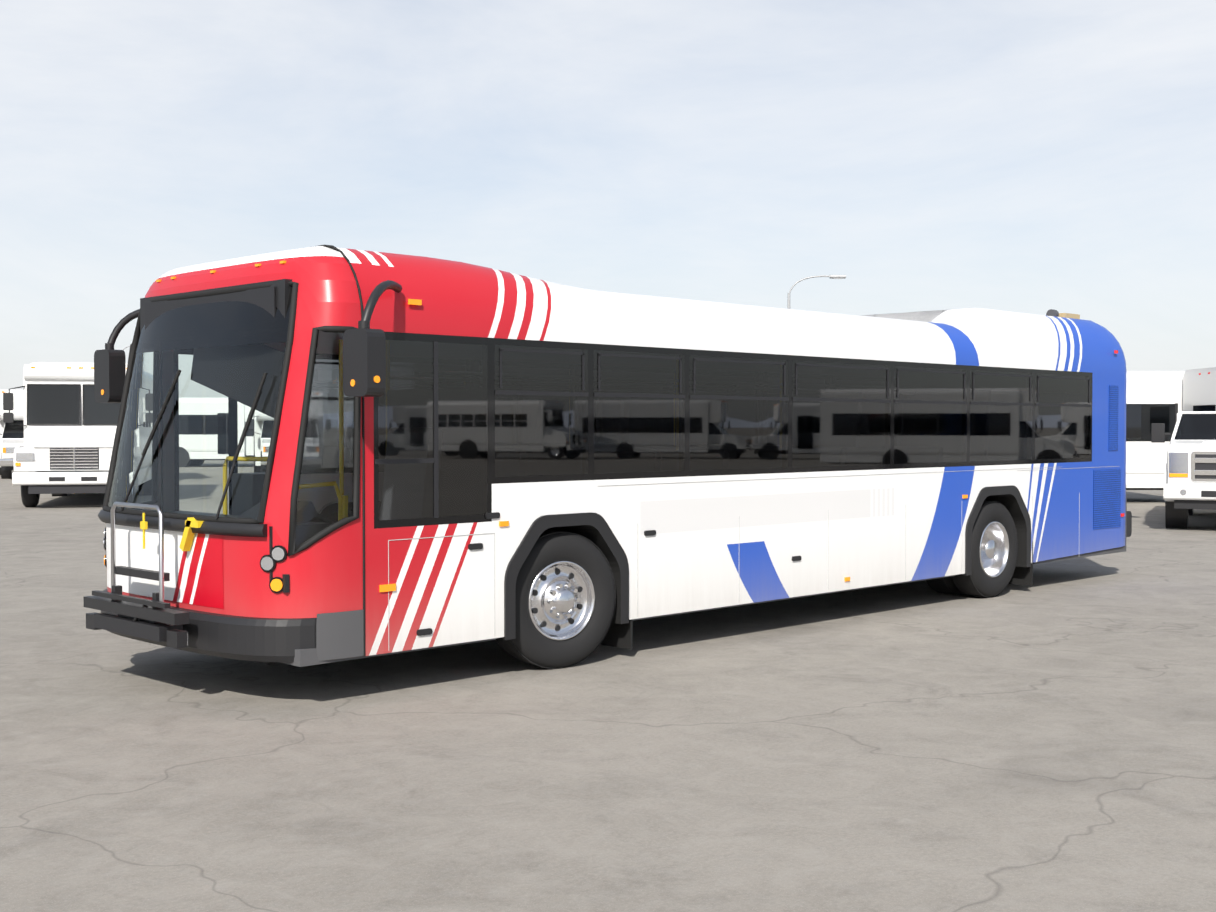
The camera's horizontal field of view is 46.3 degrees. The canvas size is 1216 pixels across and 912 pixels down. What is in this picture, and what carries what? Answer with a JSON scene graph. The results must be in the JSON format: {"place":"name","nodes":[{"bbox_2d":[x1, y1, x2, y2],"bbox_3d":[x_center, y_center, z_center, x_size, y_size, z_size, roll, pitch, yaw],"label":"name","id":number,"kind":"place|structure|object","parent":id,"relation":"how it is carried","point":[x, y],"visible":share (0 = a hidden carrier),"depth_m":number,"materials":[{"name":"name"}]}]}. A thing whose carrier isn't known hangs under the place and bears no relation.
{"place":"outdoors","nodes":[
{"label":"outdoors","id":0,"kind":"place"},
{"bbox_2d":[0,460,1215,911],"bbox_3d":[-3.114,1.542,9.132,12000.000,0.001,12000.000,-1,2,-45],"label":"ground","id":1,"kind":"structure","parent":0,"point":[1046,742],"depth_m":7.43,"materials":[{"name":"concrete"}]},
{"bbox_2d":[0,389,23,478],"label":"bus","id":2,"kind":"object","parent":1,"relation":"on","point":[11,437],"visible":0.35,"depth_m":47.99,"materials":[{"name":"white metal"}]},
{"bbox_2d":[3,362,152,506],"bbox_3d":[-12.315,-0.501,34.183,3.140,3.240,8.754,0,1,-14],"label":"shuttle bus","id":3,"kind":"object","parent":1,"relation":"on","point":[70,425],"visible":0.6,"depth_m":31.12,"materials":[{"name":"white metal"}]},
{"bbox_2d":[179,397,253,466],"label":"bus","id":4,"kind":"object","parent":1,"relation":"on","point":[203,451],"depth_m":61.02,"materials":[{"name":"white metal"}]},
{"bbox_2d":[249,410,273,472],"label":"bus","id":5,"kind":"object","parent":1,"relation":"on","point":[258,429],"depth_m":50.03,"materials":[{"name":"white metal"}]},
{"bbox_2d":[496,530,615,668],"bbox_3d":[-0.392,1.030,10.225,0.980,0.980,0.352,-1,1,-36],"label":"front wheel","id":6,"kind":"object","parent":1,"relation":"on","point":[565,595],"visible":0.79,"depth_m":10.13,"materials":[{"name":"black rubber"}]},
{"bbox_2d":[83,245,1131,656],"bbox_3d":[1.063,-0.235,13.265,11.772,2.795,3.497,-1,2,-45],"label":"bus","id":7,"kind":"object","parent":1,"relation":"on","point":[363,375],"visible":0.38,"depth_m":9.21,"materials":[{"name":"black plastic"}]},
{"bbox_2d":[787,275,845,308],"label":"street light","id":8,"kind":"object","parent":1,"relation":"on","point":[831,277],"visible":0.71,"depth_m":68.57,"materials":[{"name":"grey metal"}]},
{"bbox_2d":[926,577,964,594],"bbox_3d":[3.583,0.938,14.696,0.980,0.980,0.314,-1,2,-45],"label":"wheel","id":9,"kind":"object","parent":1,"relation":"on","point":[946,585],"visible":0.08,"depth_m":14.47,"materials":[{"name":"black rubber"}]},
{"bbox_2d":[952,501,1017,597],"bbox_3d":[3.817,0.943,14.462,0.980,0.980,0.314,-1,2,-45],"label":"rear wheel","id":10,"kind":"object","parent":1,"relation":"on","point":[994,550],"visible":0.79,"depth_m":14.37,"materials":[{"name":"black rubber"}]},
{"bbox_2d":[1126,371,1184,489],"bbox_3d":[9.750,-0.407,33.256,7.169,3.090,2.840,0,1,1],"label":"bus","id":11,"kind":"object","parent":1,"relation":"on","point":[1154,397],"visible":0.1,"depth_m":32.01,"materials":[{"name":"white metal"}]},
{"bbox_2d":[1151,411,1215,528],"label":"truck","id":12,"kind":"object","parent":1,"relation":"on","point":[1189,485],"visible":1,"depth_m":23.45,"materials":[{"name":"white metal"}]},
{"bbox_2d":[1183,367,1215,410],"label":"bus","id":13,"kind":"object","parent":1,"relation":"on","point":[1199,389],"visible":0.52,"depth_m":30.92,"materials":[{"name":"white metal"}]},
{"bbox_2d":[0,0,1215,396],"label":"sky","id":14,"kind":"structure","parent":0,"point":[1037,157],"materials":[{"name":"white"}]},
{"bbox_2d":[162,247,1126,655],"bbox_3d":[1.349,-0.181,13.557,10.717,2.675,2.590,-1,2,-45],"label":"bus body","id":15,"kind":"object","parent":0,"point":[728,539],"visible":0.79,"depth_m":11.37,"materials":[{"name":"white metal"}]},
{"bbox_2d":[101,246,363,661],"bbox_3d":[-2.702,-0.061,9.511,0.735,2.590,2.642,-1,2,-45],"label":"bus front","id":16,"kind":"object","parent":15,"relation":"attached to","point":[228,596],"visible":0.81,"depth_m":8.82,"materials":[{"name":"red metal"}]},
{"bbox_2d":[174,332,1092,528],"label":"bus windows","id":17,"kind":"structure","parent":15,"relation":"attached to","point":[462,424],"depth_m":10.97,"materials":[{"name":"black glass"}]},
{"bbox_2d":[255,352,1126,666],"bbox_3d":[1.166,0.255,13.383,11.100,2.260,2.626,-1,2,-45],"label":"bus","id":18,"kind":"object","parent":15,"relation":"attached to","point":[595,530],"visible":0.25,"depth_m":10.50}
]}

